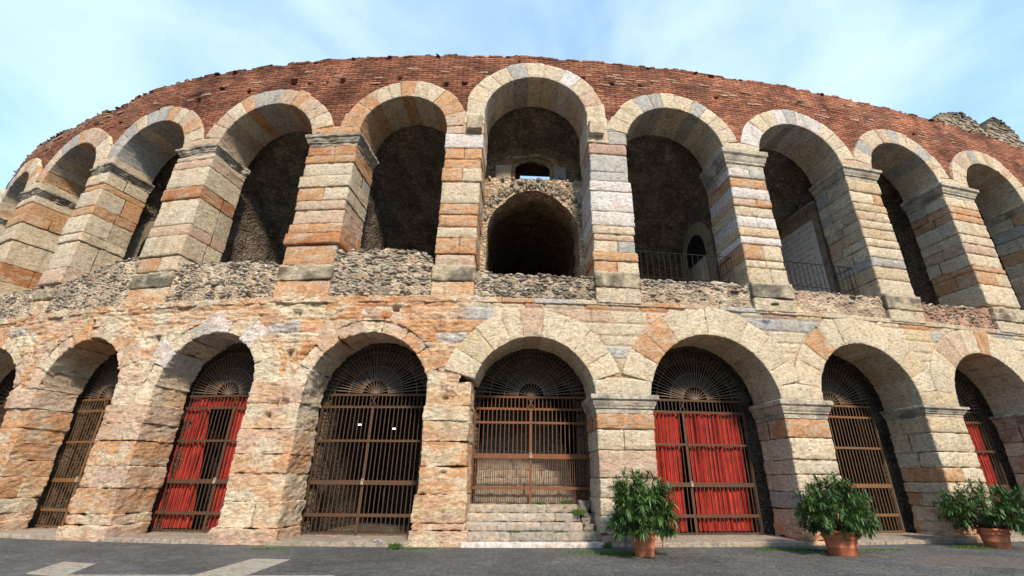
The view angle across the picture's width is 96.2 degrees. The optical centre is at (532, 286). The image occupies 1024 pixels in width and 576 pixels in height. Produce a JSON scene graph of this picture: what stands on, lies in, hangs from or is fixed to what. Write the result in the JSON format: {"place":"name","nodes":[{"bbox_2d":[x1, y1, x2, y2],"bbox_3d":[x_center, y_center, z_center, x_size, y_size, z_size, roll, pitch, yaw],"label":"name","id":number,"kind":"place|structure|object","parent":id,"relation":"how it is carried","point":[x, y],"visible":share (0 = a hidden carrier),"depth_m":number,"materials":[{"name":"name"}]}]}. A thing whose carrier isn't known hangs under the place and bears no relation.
{"place":"outdoors","nodes":[
{"label":"outdoors","id":0,"kind":"place"},
{"bbox_2d":[0,491,1023,575],"bbox_3d":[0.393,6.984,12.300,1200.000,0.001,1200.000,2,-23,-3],"label":"ground","id":1,"kind":"structure","parent":0,"point":[20,557],"depth_m":10.17,"materials":[{"name":"grey asphalt"}]},
{"bbox_2d":[25,562,96,575],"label":"paving slab","id":2,"kind":"structure","parent":1,"relation":"on","point":[63,568],"depth_m":8.84,"materials":[{"name":"stone"}]},
{"bbox_2d":[66,574,190,575],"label":"paving slab","id":3,"kind":"structure","parent":1,"relation":"on","point":[121,575],"depth_m":8.34,"materials":[{"name":"stone"}]},
{"bbox_2d":[192,559,290,575],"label":"paving slab","id":4,"kind":"structure","parent":1,"relation":"on","point":[246,567],"depth_m":9.07,"materials":[{"name":"stone"}]},
{"bbox_2d":[247,575,333,575],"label":"paving slab","id":5,"kind":"structure","parent":1,"relation":"on","point":[290,575],"depth_m":8.44,"materials":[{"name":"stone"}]},
{"bbox_2d":[0,53,1023,547],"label":"amphitheatre","id":6,"kind":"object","parent":1,"relation":"on","point":[164,245],"visible":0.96,"depth_m":17.01,"materials":[{"name":"stone"}]},
{"bbox_2d":[0,374,15,424],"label":"iron gate","id":7,"kind":"structure","parent":6,"relation":"attached to","point":[1,406],"depth_m":18.21,"materials":[{"name":"brown metal"}]},
{"bbox_2d":[32,357,119,526],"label":"iron gate","id":8,"kind":"structure","parent":6,"relation":"attached to","point":[109,382],"depth_m":16.05,"materials":[{"name":"brown metal"}]},
{"bbox_2d":[124,222,154,260],"bbox_3d":[-17.498,-0.779,20.795,0.322,4.700,2.233,-6,-24,16],"label":"side doorway","id":9,"kind":"structure","parent":6,"relation":"in","point":[141,233],"depth_m":20.44,"materials":[{"name":"stone"}]},
{"bbox_2d":[153,404,209,528],"bbox_3d":[-11.312,5.807,15.112,1.313,3.800,0.187,-3,-23,9],"label":"curtain","id":10,"kind":"object","parent":6,"relation":"hanging from","point":[186,476],"visible":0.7,"depth_m":14.98,"materials":[{"name":"red fabric"}]},
{"bbox_2d":[148,351,253,531],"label":"iron gate","id":11,"kind":"structure","parent":6,"relation":"attached to","point":[216,480],"depth_m":15.12,"materials":[{"name":"brown metal"}]},
{"bbox_2d":[207,403,244,528],"bbox_3d":[-9.709,5.735,14.914,1.011,3.800,0.187,-2,-23,6],"label":"curtain","id":12,"kind":"object","parent":11,"relation":"hanging from","point":[225,467],"visible":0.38,"depth_m":14.92,"materials":[{"name":"red fabric"}]},
{"bbox_2d":[194,397,248,406],"bbox_3d":[-10.348,3.968,15.755,3.038,0.300,0.187,-3,-23,7],"label":"curtain","id":13,"kind":"object","parent":6,"relation":"hanging from","point":[222,401],"visible":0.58,"depth_m":15.78,"materials":[{"name":"red fabric"}]},
{"bbox_2d":[300,344,427,534],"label":"iron gate","id":14,"kind":"structure","parent":6,"relation":"attached to","point":[362,482],"depth_m":14.65,"materials":[{"name":"brown metal"}]},
{"bbox_2d":[515,172,520,178],"bbox_3d":[-0.757,-4.973,22.178,0.392,1.300,0.090,2,-23,-3],"label":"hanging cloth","id":15,"kind":"object","parent":6,"relation":"hanging from","point":[517,175],"visible":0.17,"depth_m":22.36,"materials":[{"name":"red fabric"}]},
{"bbox_2d":[470,349,590,503],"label":"iron gate","id":16,"kind":"structure","parent":6,"relation":"attached to","point":[530,456],"depth_m":14.95,"materials":[{"name":"brown metal"}]},
{"bbox_2d":[506,177,779,532],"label":"weeds","id":17,"kind":"object","parent":6,"relation":"on","point":[578,511],"visible":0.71,"depth_m":13.82,"materials":[{"name":"green plant"}]},
{"bbox_2d":[635,250,734,282],"bbox_3d":[5.460,-0.487,16.976,3.728,1.210,0.926,4,-23,-8],"label":"terrace railing","id":18,"kind":"object","parent":6,"relation":"on","point":[689,279],"visible":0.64,"depth_m":16.67,"materials":[{"name":"metal"}]},
{"bbox_2d":[687,256,709,282],"bbox_3d":[7.454,0.232,20.224,0.173,2.700,1.630,4,-23,-8],"label":"door panel","id":19,"kind":"structure","parent":6,"relation":"in","point":[701,264],"depth_m":20.26,"materials":[{"name":"stone"}]},
{"bbox_2d":[682,222,718,284],"bbox_3d":[7.575,-0.689,20.625,0.325,4.732,2.676,4,-23,-8],"label":"side doorway","id":20,"kind":"structure","parent":6,"relation":"in","point":[698,228],"depth_m":20.48,"materials":[{"name":"stone"}]},
{"bbox_2d":[651,352,763,534],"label":"iron gate","id":21,"kind":"structure","parent":6,"relation":"attached to","point":[694,515],"depth_m":15.39,"materials":[{"name":"brown metal"}]},
{"bbox_2d":[653,412,687,530],"bbox_3d":[4.484,6.018,15.135,1.106,3.640,0.179,3,-23,-5],"label":"curtain","id":22,"kind":"object","parent":21,"relation":"hanging from","point":[669,457],"visible":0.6,"depth_m":15.27,"materials":[{"name":"red fabric"}]},
{"bbox_2d":[684,413,752,530],"bbox_3d":[6.257,6.120,15.346,1.978,3.640,0.194,3,-23,-7],"label":"curtain","id":23,"kind":"object","parent":6,"relation":"hanging from","point":[719,473],"visible":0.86,"depth_m":15.33,"materials":[{"name":"red fabric"}]},
{"bbox_2d":[780,201,839,294],"bbox_3d":[12.477,-0.926,21.701,0.373,4.850,3.870,5,-23,-11],"label":"stone inscription","id":24,"kind":"object","parent":6,"relation":"attached to","point":[803,239],"visible":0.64,"depth_m":21.26,"materials":[{"name":"stone"}]},
{"bbox_2d":[784,261,859,295],"bbox_3d":[10.890,-0.145,17.809,3.088,1.200,0.926,5,-23,-11],"label":"terrace railing","id":25,"kind":"object","parent":6,"relation":"on","point":[826,288],"visible":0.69,"depth_m":17.47,"materials":[{"name":"metal"}]},
{"bbox_2d":[791,361,904,532],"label":"iron gate","id":26,"kind":"structure","parent":6,"relation":"attached to","point":[867,485],"depth_m":16.39,"materials":[{"name":"brown metal"}]},
{"bbox_2d":[954,376,1019,529],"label":"iron gate","id":27,"kind":"structure","parent":6,"relation":"attached to","point":[994,451],"depth_m":17.72,"materials":[{"name":"brown metal"}]},
{"bbox_2d":[965,423,1009,519],"bbox_3d":[15.996,6.939,17.117,3.128,3.640,0.190,6,-24,-13],"label":"curtain","id":28,"kind":"object","parent":27,"relation":"hanging from","point":[981,455],"visible":0.09,"depth_m":17.63,"materials":[{"name":"red fabric"}]},
{"bbox_2d":[250,539,993,556],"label":"grass","id":29,"kind":"structure","parent":1,"relation":"on","point":[394,546],"depth_m":11.79,"materials":[{"name":"green plant"}]},
{"bbox_2d":[604,466,681,557],"bbox_3d":[2.652,5.497,11.335,2.015,2.018,2.372,2,-23,-3],"label":"potted oleander","id":30,"kind":"object","parent":1,"relation":"on","point":[640,512],"visible":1,"depth_m":10.91,"materials":[{"name":"plant"}]},
{"bbox_2d":[791,471,884,556],"bbox_3d":[7.746,5.758,11.767,2.184,1.941,2.338,2,-23,-3],"label":"potted oleander","id":31,"kind":"object","parent":1,"relation":"on","point":[845,530],"visible":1,"depth_m":11.30,"materials":[{"name":"plant"}]},
{"bbox_2d":[900,555,1023,568],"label":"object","id":32,"kind":"object","parent":1,"relation":"on","point":[982,561],"visible":1,"depth_m":10.48,"materials":[{"name":"stone"}]},
{"bbox_2d":[930,476,1023,548],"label":"potted oleander","id":33,"kind":"object","parent":1,"relation":"on","point":[994,526],"visible":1,"depth_m":12.92,"materials":[{"name":"plant"}]},
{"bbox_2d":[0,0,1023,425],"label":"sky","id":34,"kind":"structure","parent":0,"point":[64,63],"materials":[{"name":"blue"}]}
]}

